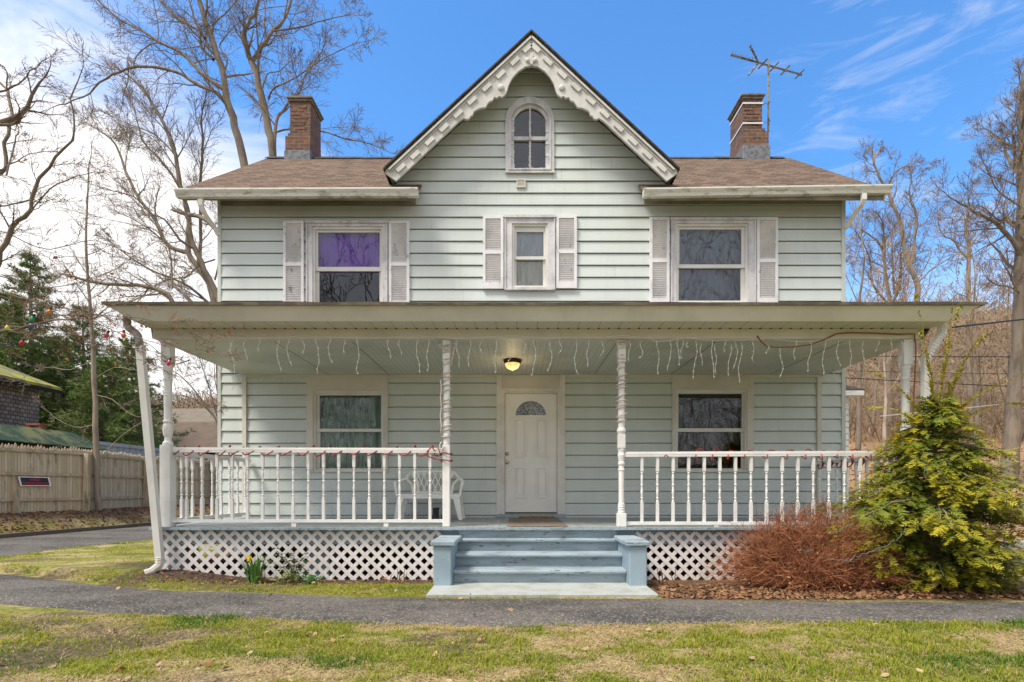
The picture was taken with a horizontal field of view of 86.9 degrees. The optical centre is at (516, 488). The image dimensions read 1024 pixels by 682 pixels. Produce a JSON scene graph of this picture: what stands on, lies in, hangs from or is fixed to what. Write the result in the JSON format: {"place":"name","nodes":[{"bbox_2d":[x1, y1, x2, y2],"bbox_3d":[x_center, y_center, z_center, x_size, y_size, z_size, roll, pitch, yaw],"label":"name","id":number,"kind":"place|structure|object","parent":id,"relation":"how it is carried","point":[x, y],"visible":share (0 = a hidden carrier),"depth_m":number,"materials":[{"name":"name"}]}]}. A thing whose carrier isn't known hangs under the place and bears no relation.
{"place":"outdoors","nodes":[
{"label":"outdoors","id":0,"kind":"place"},
{"bbox_2d":[0,522,193,556],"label":"driveway","id":1,"kind":"structure","parent":0,"point":[13,546],"depth_m":11.80,"materials":[{"name":"grey asphalt"}]},
{"bbox_2d":[0,414,1023,681],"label":"ground","id":2,"kind":"structure","parent":0,"point":[58,568],"depth_m":4.26,"materials":[{"name":"green plant"}]},
{"bbox_2d":[0,333,54,428],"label":"pine tree","id":3,"kind":"object","parent":2,"relation":"on","point":[15,360],"depth_m":24.24,"materials":[{"name":"green plant"}]},
{"bbox_2d":[0,365,61,447],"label":"mossy shed","id":4,"kind":"structure","parent":2,"relation":"on","point":[17,408],"depth_m":17.77,"materials":[{"name":"grey wood"}]},
{"bbox_2d":[0,289,82,430],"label":"pine tree","id":5,"kind":"object","parent":2,"relation":"on","point":[6,360],"visible":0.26,"depth_m":22.61,"materials":[{"name":"green plant"}]},
{"bbox_2d":[0,250,100,424],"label":"pine tree","id":6,"kind":"object","parent":2,"relation":"on","point":[30,266],"visible":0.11,"depth_m":26.79,"materials":[{"name":"green plant"}]},
{"bbox_2d":[0,424,107,450],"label":"green canopy","id":7,"kind":"object","parent":2,"relation":"on","point":[14,434],"visible":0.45,"depth_m":16.12,"materials":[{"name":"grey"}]},
{"bbox_2d":[26,423,45,447],"bbox_3d":[-14.682,-1.598,16.500,0.440,0.760,0.200,0,0,0],"label":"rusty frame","id":8,"kind":"object","parent":7,"relation":"attached to","point":[40,425],"visible":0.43,"depth_m":16.45,"materials":[{"name":"brown metal"}]},
{"bbox_2d":[17,335,105,439],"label":"pine tree","id":9,"kind":"object","parent":2,"relation":"on","point":[42,357],"visible":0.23,"depth_m":23.71,"materials":[{"name":"green plant"}]},
{"bbox_2d":[0,132,182,510],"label":"young tree","id":10,"kind":"object","parent":2,"relation":"on","point":[96,473],"visible":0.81,"depth_m":15.97,"materials":[{"name":"beige plant"}]},
{"bbox_2d":[44,303,141,436],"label":"pine tree","id":11,"kind":"object","parent":2,"relation":"on","point":[96,336],"visible":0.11,"depth_m":28.84,"materials":[{"name":"green plant"}]},
{"bbox_2d":[0,518,214,538],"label":"kerb","id":12,"kind":"structure","parent":2,"relation":"on","point":[35,533],"depth_m":13.91,"materials":[{"name":"grey concrete"}]},
{"bbox_2d":[0,443,215,513],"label":"stockade fence","id":13,"kind":"object","parent":2,"relation":"on","point":[123,477],"visible":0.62,"depth_m":15.44,"materials":[{"name":"beige wood"}]},
{"bbox_2d":[18,477,50,485],"bbox_3d":[-12.828,-0.182,14.392,0.009,0.244,0.774,0,0,17],"label":"warning sign","id":14,"kind":"object","parent":13,"relation":"attached to","point":[34,481],"visible":1,"depth_m":14.38,"materials":[{"name":"black"}]},
{"bbox_2d":[39,353,179,447],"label":"pine tree","id":15,"kind":"object","parent":2,"relation":"on","point":[112,431],"visible":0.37,"depth_m":22.60,"materials":[{"name":"green plant"}]},
{"bbox_2d":[48,441,198,459],"bbox_3d":[-15.880,-0.240,21.590,3.040,2.760,6.420,0,0,0],"label":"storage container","id":16,"kind":"object","parent":2,"relation":"on","point":[127,449],"visible":0.12,"depth_m":20.00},
{"bbox_2d":[0,28,250,415],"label":"overhanging tree","id":17,"kind":"object","parent":2,"relation":"on","point":[12,119],"visible":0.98,"depth_m":5.99,"materials":[{"name":"grey plant"}]},
{"bbox_2d":[0,307,170,365],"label":"coloured light string","id":18,"kind":"object","parent":17,"relation":"attached to","point":[49,311],"visible":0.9,"depth_m":5.98,"materials":[{"name":"multicoloured plastic"}]},
{"bbox_2d":[42,186,216,323],"bbox_3d":[-12.444,-5.055,18.519,6.254,11.229,4.224,0,0,-14],"label":"bare tree","id":19,"kind":"object","parent":2,"relation":"on","point":[206,276],"visible":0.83,"depth_m":17.94,"materials":[{"name":"brown plant"}]},
{"bbox_2d":[54,383,216,412],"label":"woods","id":20,"kind":"object","parent":2,"relation":"on","point":[195,404],"visible":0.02,"depth_m":71.22,"materials":[{"name":"brown plant"}]},
{"bbox_2d":[75,336,196,446],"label":"pine tree","id":21,"kind":"object","parent":2,"relation":"on","point":[125,351],"visible":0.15,"depth_m":26.92,"materials":[{"name":"green plant"}]},
{"bbox_2d":[66,53,232,384],"bbox_3d":[-13.534,-8.415,20.515,8.878,18.151,4.372,0,0,8],"label":"bare tree","id":22,"kind":"object","parent":2,"relation":"on","point":[178,181],"visible":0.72,"depth_m":20.93,"materials":[{"name":"grey plant"}]},
{"bbox_2d":[26,0,323,167],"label":"bare tree","id":23,"kind":"object","parent":2,"relation":"on","point":[224,98],"visible":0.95,"depth_m":17.15,"materials":[{"name":"grey plant"}]},
{"bbox_2d":[147,351,216,423],"bbox_3d":[-11.707,-2.590,19.089,3.692,6.002,1.938,0,0,0],"label":"bare shrub","id":24,"kind":"object","parent":2,"relation":"on","point":[195,392],"visible":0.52,"depth_m":18.98,"materials":[{"name":"brown plant"}]},
{"bbox_2d":[151,408,216,421],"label":"distant building","id":25,"kind":"structure","parent":2,"relation":"on","point":[194,415],"depth_m":52.36,"materials":[{"name":"beige"}]},
{"bbox_2d":[153,422,216,460],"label":"distant building","id":26,"kind":"structure","parent":2,"relation":"on","point":[205,435],"depth_m":32.26,"materials":[{"name":"grey"}]},
{"bbox_2d":[238,553,274,582],"bbox_3d":[-3.244,0.989,6.732,0.398,0.359,0.449,0,0,0],"label":"daffodil clump","id":27,"kind":"object","parent":2,"relation":"on","point":[252,570],"visible":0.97,"depth_m":6.64,"materials":[{"name":"green plant"}]},
{"bbox_2d":[253,569,303,583],"bbox_3d":[-2.945,1.081,6.614,0.630,0.231,0.355,0,0,0],"label":"ground plant","id":28,"kind":"object","parent":2,"relation":"on","point":[293,576],"visible":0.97,"depth_m":6.61,"materials":[{"name":"green plant"}]},
{"bbox_2d":[260,547,309,582],"bbox_3d":[-2.869,0.962,6.740,0.631,0.460,0.286,0,0,25],"label":"leafy shrub","id":29,"kind":"object","parent":2,"relation":"on","point":[293,565],"visible":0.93,"depth_m":6.71,"materials":[{"name":"green plant"}]},
{"bbox_2d":[218,0,404,156],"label":"bare tree","id":30,"kind":"object","parent":2,"relation":"on","point":[264,107],"visible":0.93,"depth_m":14.90,"materials":[{"name":"brown plant"}]},
{"bbox_2d":[300,572,322,584],"bbox_3d":[-2.516,1.113,6.570,0.300,0.204,0.359,0,0,17],"label":"ground plant","id":31,"kind":"object","parent":2,"relation":"on","point":[310,579],"visible":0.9,"depth_m":6.57,"materials":[{"name":"green plant"}]},
{"bbox_2d":[390,569,407,584],"bbox_3d":[-1.426,1.075,6.551,0.209,0.193,0.054,0,0,-7],"label":"dead plant","id":32,"kind":"object","parent":2,"relation":"on","point":[399,577],"visible":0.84,"depth_m":6.55,"materials":[{"name":"beige plant"}]},
{"bbox_2d":[0,508,1023,681],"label":"grass","id":33,"kind":"structure","parent":2,"relation":"on","point":[719,637],"depth_m":3.83,"materials":[{"name":"green plant"}]},
{"bbox_2d":[0,421,1023,681],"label":"fallen leaves","id":34,"kind":"object","parent":2,"relation":"on","point":[900,593],"visible":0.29,"depth_m":5.95,"materials":[{"name":"brown plant"}]},
{"bbox_2d":[426,583,657,596],"bbox_3d":[0.273,1.154,6.050,2.455,0.072,0.700,0,0,0],"label":"concrete pad","id":35,"kind":"object","parent":2,"relation":"on","point":[544,589],"visible":0.62,"depth_m":5.90,"materials":[{"name":"grey concrete"}]},
{"bbox_2d":[101,29,987,585],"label":"house","id":36,"kind":"structure","parent":2,"relation":"on","point":[535,185],"depth_m":9.22,"materials":[{"name":"green"}]},
{"bbox_2d":[173,445,452,461],"bbox_3d":[-2.642,-0.458,7.045,3.625,0.230,0.176,0,0,0],"label":"red garland","id":37,"kind":"object","parent":36,"relation":"attached to","point":[432,447],"visible":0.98,"depth_m":7.00},
{"bbox_2d":[305,220,388,301],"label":"window","id":38,"kind":"structure","parent":36,"relation":"in","point":[347,260],"depth_m":9.37,"materials":[{"name":"white plastic"}]},
{"bbox_2d":[306,389,388,471],"bbox_3d":[-2.886,-0.981,9.300,1.387,1.413,0.209,0,0,0],"label":"window","id":39,"kind":"structure","parent":36,"relation":"in","point":[337,418],"depth_m":9.38,"materials":[{"name":"white plastic"}]},
{"bbox_2d":[393,470,464,519],"bbox_3d":[-1.389,0.101,8.727,1.128,0.796,0.495,0,0,0],"label":"garden bench","id":40,"kind":"object","parent":36,"relation":"on","point":[436,494],"visible":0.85,"depth_m":8.91,"materials":[{"name":"white plastic"}]},
{"bbox_2d":[432,507,442,518],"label":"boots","id":41,"kind":"object","parent":36,"relation":"on","point":[435,515],"visible":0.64,"depth_m":8.26,"materials":[{"name":"black rubber"}]},
{"bbox_2d":[437,339,456,450],"bbox_3d":[-0.894,-1.199,7.030,0.260,1.448,0.177,0,0,0],"label":"rope light","id":42,"kind":"object","parent":36,"relation":"attached to","point":[441,392],"visible":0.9,"depth_m":6.99,"materials":[{"name":"white plastic"}]},
{"bbox_2d":[503,358,521,370],"bbox_3d":[-0.060,-1.853,8.150,0.276,0.161,0.276,0,0,0],"label":"ceiling lamp","id":43,"kind":"object","parent":36,"relation":"attached to","point":[512,364],"visible":1,"depth_m":8.06,"materials":[{"name":"glass"}]},
{"bbox_2d":[504,215,555,290],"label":"window","id":44,"kind":"structure","parent":36,"relation":"in","point":[529,240],"depth_m":9.22,"materials":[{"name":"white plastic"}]},
{"bbox_2d":[505,96,554,172],"bbox_3d":[0.227,-6.028,9.468,0.855,1.305,0.565,0,0,0],"label":"arched window","id":45,"kind":"structure","parent":36,"relation":"in","point":[529,149],"depth_m":9.23,"materials":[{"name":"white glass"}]},
{"bbox_2d":[505,394,556,511],"bbox_3d":[0.248,-0.602,9.244,0.883,2.025,0.108,0,0,0],"label":"front door","id":46,"kind":"structure","parent":36,"relation":"in","point":[530,419],"depth_m":9.26,"materials":[{"name":"paint"}]},
{"bbox_2d":[518,516,553,517],"bbox_3d":[0.329,0.476,8.980,0.604,0.044,0.028,0,0,0],"label":"rolled doormat","id":47,"kind":"object","parent":36,"relation":"on","point":[535,516],"visible":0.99,"depth_m":8.97,"materials":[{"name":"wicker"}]},
{"bbox_2d":[507,518,567,526],"bbox_3d":[0.280,0.494,7.990,0.800,0.008,1.980,0,0,0],"label":"doormat","id":48,"kind":"object","parent":36,"relation":"on","point":[534,522],"visible":1,"depth_m":7.81,"materials":[{"name":"brown fabric"}]},
{"bbox_2d":[187,335,913,389],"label":"icicle lights","id":49,"kind":"object","parent":36,"relation":"hanging from","point":[796,341],"visible":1,"depth_m":6.95,"materials":[{"name":"white plastic"}]},
{"bbox_2d":[615,340,630,425],"bbox_3d":[1.382,-1.377,7.042,0.229,1.120,0.161,0,0,0],"label":"rope light","id":50,"kind":"object","parent":36,"relation":"attached to","point":[617,358],"visible":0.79,"depth_m":7.00,"materials":[{"name":"white plastic"}]},
{"bbox_2d":[671,388,753,471],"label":"window","id":51,"kind":"structure","parent":36,"relation":"in","point":[707,419],"depth_m":10.38,"materials":[{"name":"white plastic"}]},
{"bbox_2d":[670,217,756,301],"bbox_3d":[3.353,-3.856,9.284,1.468,1.494,0.237,0,0,0],"label":"window","id":52,"kind":"structure","parent":36,"relation":"in","point":[713,259],"depth_m":9.38,"materials":[{"name":"white plastic"}]},
{"bbox_2d":[730,44,803,130],"bbox_3d":[5.572,-8.730,11.991,2.018,1.593,0.412,0,0,-27],"label":"tv antenna","id":53,"kind":"object","parent":36,"relation":"attached to","point":[768,65],"visible":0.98,"depth_m":11.98,"materials":[{"name":"metal"}]},
{"bbox_2d":[664,448,889,460],"bbox_3d":[3.484,-0.442,7.050,3.146,0.170,0.121,0,0,0],"label":"red garland","id":54,"kind":"object","parent":36,"relation":"attached to","point":[837,457],"visible":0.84,"depth_m":7.03},
{"bbox_2d":[757,332,916,424],"bbox_3d":[4.121,-1.285,6.963,2.062,1.451,0.052,0,0,0],"label":"extension cord","id":55,"kind":"object","parent":36,"relation":"hanging from","point":[861,333],"visible":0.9,"depth_m":6.94,"materials":[{"name":"brown plastic"}]},
{"bbox_2d":[817,458,864,468],"bbox_3d":[5.038,-0.381,8.423,0.077,0.135,1.251,0,0,0],"label":"red garland","id":56,"kind":"object","parent":36,"relation":"attached to","point":[852,461],"visible":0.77,"depth_m":8.32},
{"bbox_2d":[951,318,1023,327],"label":"utility wire","id":57,"kind":"object","parent":36,"relation":"attached to","point":[987,323],"visible":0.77,"depth_m":7.46,"materials":[{"name":"black"}]},
{"bbox_2d":[647,566,675,584],"bbox_3d":[1.767,1.058,6.590,0.362,0.241,0.051,0,0,0],"label":"dead plant","id":58,"kind":"object","parent":2,"relation":"on","point":[662,576],"visible":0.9,"depth_m":6.59,"materials":[{"name":"beige plant"}]},
{"bbox_2d":[694,492,939,594],"bbox_3d":[3.541,0.653,6.393,2.900,1.274,1.495,0,0,0],"label":"twiggy shrub","id":59,"kind":"object","parent":2,"relation":"on","point":[779,559],"visible":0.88,"depth_m":6.13,"materials":[{"name":"brown plant"}]},
{"bbox_2d":[846,357,886,409],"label":"bare tree","id":60,"kind":"object","parent":2,"relation":"on","point":[866,370],"visible":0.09,"depth_m":40.26,"materials":[{"name":"beige plant"}]},
{"bbox_2d":[846,203,923,421],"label":"bare tree","id":61,"kind":"object","parent":2,"relation":"on","point":[889,374],"visible":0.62,"depth_m":26.75,"materials":[{"name":"beige plant"}]},
{"bbox_2d":[846,166,923,450],"bbox_3d":[15.776,-7.774,24.275,4.548,12.938,4.797,0,0,-38],"label":"bare tree","id":62,"kind":"object","parent":2,"relation":"on","point":[858,417],"visible":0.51,"depth_m":23.84,"materials":[{"name":"brown plant"}]},
{"bbox_2d":[851,242,946,428],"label":"bare tree","id":63,"kind":"object","parent":2,"relation":"on","point":[897,348],"visible":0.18,"depth_m":33.74,"materials":[{"name":"brown plant"}]},
{"bbox_2d":[846,259,966,448],"bbox_3d":[16.699,-5.717,24.022,5.866,9.749,4.347,0,0,0],"label":"bare tree","id":64,"kind":"object","parent":2,"relation":"on","point":[884,428],"visible":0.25,"depth_m":23.29,"materials":[{"name":"beige plant"}]},
{"bbox_2d":[851,135,974,424],"bbox_3d":[18.320,-9.568,25.222,5.786,13.674,3.496,0,0,-23],"label":"bare tree","id":65,"kind":"object","parent":2,"relation":"on","point":[905,249],"visible":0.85,"depth_m":24.92,"materials":[{"name":"beige plant"}]},
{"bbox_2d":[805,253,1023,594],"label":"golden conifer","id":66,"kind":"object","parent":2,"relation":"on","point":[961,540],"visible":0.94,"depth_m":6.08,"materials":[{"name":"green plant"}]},
{"bbox_2d":[802,458,926,560],"bbox_3d":[3.737,0.214,5.662,1.571,1.094,0.212,0,0,-11],"label":"mini light string","id":67,"kind":"object","parent":66,"relation":"hanging from","point":[875,549],"visible":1,"depth_m":5.62,"materials":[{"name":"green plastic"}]},
{"bbox_2d":[867,231,968,393],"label":"bare tree","id":68,"kind":"object","parent":2,"relation":"on","point":[904,300],"visible":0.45,"depth_m":23.84,"materials":[{"name":"beige plant"}]},
{"bbox_2d":[881,336,954,398],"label":"bare tree","id":69,"kind":"object","parent":2,"relation":"on","point":[931,367],"visible":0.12,"depth_m":30.54,"materials":[{"name":"beige plant"}]},
{"bbox_2d":[851,251,987,435],"bbox_3d":[21.490,-8.162,29.493,4.737,11.139,6.512,0,0,-38],"label":"bare tree","id":70,"kind":"object","parent":2,"relation":"on","point":[875,394],"visible":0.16,"depth_m":29.92,"materials":[{"name":"beige plant"}]},
{"bbox_2d":[895,281,963,375],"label":"bare tree","id":71,"kind":"object","parent":2,"relation":"on","point":[936,330],"visible":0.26,"depth_m":31.32,"materials":[{"name":"brown plant"}]},
{"bbox_2d":[846,355,1023,442],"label":"hill undergrowth","id":72,"kind":"object","parent":2,"relation":"on","point":[996,413],"visible":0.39,"depth_m":30.41,"materials":[{"name":"brown plant"}]},
{"bbox_2d":[846,286,1023,387],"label":"woods","id":73,"kind":"object","parent":2,"relation":"on","point":[980,317],"visible":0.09,"depth_m":62.33,"materials":[{"name":"brown plant"}]},
{"bbox_2d":[913,335,958,387],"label":"bare tree","id":74,"kind":"object","parent":2,"relation":"on","point":[941,359],"visible":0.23,"depth_m":43.67,"materials":[{"name":"beige plant"}]},
{"bbox_2d":[880,404,999,416],"bbox_3d":[18.117,-3.075,18.000,12.002,1.372,0.022,0,0,0],"label":"utility wire","id":75,"kind":"object","parent":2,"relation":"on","point":[967,407],"visible":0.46,"depth_m":18.00,"materials":[{"name":"grey"}]},
{"bbox_2d":[895,248,1012,433],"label":"bare tree","id":76,"kind":"object","parent":2,"relation":"on","point":[978,371],"visible":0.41,"depth_m":30.72,"materials":[{"name":"beige plant"}]},
{"bbox_2d":[939,332,980,380],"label":"bare tree","id":77,"kind":"object","parent":2,"relation":"on","point":[962,350],"visible":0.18,"depth_m":50.70,"materials":[{"name":"beige plant"}]},
{"bbox_2d":[917,184,1006,439],"bbox_3d":[23.032,-8.867,28.056,4.404,13.734,2.757,0,0,-20],"label":"bare tree","id":78,"kind":"object","parent":2,"relation":"on","point":[969,372],"visible":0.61,"depth_m":27.92,"materials":[{"name":"beige plant"}]},
{"bbox_2d":[917,208,1012,445],"bbox_3d":[20.516,-6.909,24.566,4.124,11.122,3.910,0,0,0],"label":"bare tree","id":79,"kind":"object","parent":2,"relation":"on","point":[974,378],"visible":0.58,"depth_m":24.10,"materials":[{"name":"brown plant"}]},
{"bbox_2d":[931,288,999,402],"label":"bare tree","id":80,"kind":"object","parent":2,"relation":"on","point":[960,354],"visible":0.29,"depth_m":38.06,"materials":[{"name":"brown plant"}]},
{"bbox_2d":[923,55,1023,485],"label":"bare tree","id":81,"kind":"object","parent":2,"relation":"on","point":[1013,433],"visible":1,"depth_m":16.87,"materials":[{"name":"grey plant"}]},
{"bbox_2d":[948,329,1010,396],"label":"bare tree","id":82,"kind":"object","parent":2,"relation":"on","point":[983,361],"visible":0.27,"depth_m":42.68,"materials":[{"name":"beige plant"}]},
{"bbox_2d":[963,305,1010,388],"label":"bare tree","id":83,"kind":"object","parent":2,"relation":"on","point":[990,344],"visible":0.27,"depth_m":46.65,"materials":[{"name":"brown plant"}]},
{"bbox_2d":[971,258,1011,352],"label":"bare tree","id":84,"kind":"object","parent":2,"relation":"on","point":[982,314],"visible":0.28,"depth_m":35.31,"materials":[{"name":"brown plant"}]},
{"bbox_2d":[962,286,1023,379],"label":"bare tree","id":85,"kind":"object","parent":2,"relation":"on","point":[994,342],"visible":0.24,"depth_m":39.23,"materials":[{"name":"beige plant"}]},
{"bbox_2d":[981,312,1010,381],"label":"bare tree","id":86,"kind":"object","parent":2,"relation":"on","point":[1001,349],"visible":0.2,"depth_m":55.12,"materials":[{"name":"brown plant"}]},
{"bbox_2d":[973,234,1023,400],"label":"bare tree","id":87,"kind":"object","parent":2,"relation":"on","point":[1006,336],"visible":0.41,"depth_m":26.86,"materials":[{"name":"brown plant"}]},
{"bbox_2d":[985,294,1023,375],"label":"bare tree","id":88,"kind":"object","parent":2,"relation":"on","point":[1009,334],"visible":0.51,"depth_m":26.48,"materials":[{"name":"brown plant"}]},
{"bbox_2d":[985,549,1023,568],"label":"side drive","id":89,"kind":"structure","parent":2,"relation":"on","point":[1014,557],"depth_m":9.19,"materials":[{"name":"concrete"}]},
{"bbox_2d":[1000,541,1023,548],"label":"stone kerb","id":90,"kind":"structure","parent":2,"relation":"on","point":[1016,544],"depth_m":10.05,"materials":[{"name":"grey stone"}]},
{"bbox_2d":[0,574,1023,626],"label":"path","id":91,"kind":"structure","parent":0,"point":[39,592],"depth_m":5.07,"materials":[{"name":"grey asphalt"}]},
{"bbox_2d":[0,0,1023,403],"label":"sky","id":92,"kind":"structure","parent":0,"point":[907,75],"materials":[{"name":"blue"}]},
{"bbox_2d":[846,377,1023,386],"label":"utility wire","id":93,"kind":"object","parent":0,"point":[918,381],"visible":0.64,"depth_m":17.99,"materials":[{"name":"black"}]},
{"bbox_2d":[867,371,1007,373],"bbox_3d":[18.507,-4.071,19.000,13.898,0.143,0.016,0,0,0],"label":"utility wire","id":94,"kind":"object","parent":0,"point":[935,372],"visible":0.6,"depth_m":19.00,"materials":[{"name":"black"}]},
{"bbox_2d":[877,356,1009,356],"bbox_3d":[17.617,-4.434,18.000,13.000,0.129,0.028,0,0,0],"label":"utility wire","id":95,"kind":"object","parent":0,"point":[951,356],"visible":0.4,"depth_m":17.99,"materials":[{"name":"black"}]}
]}

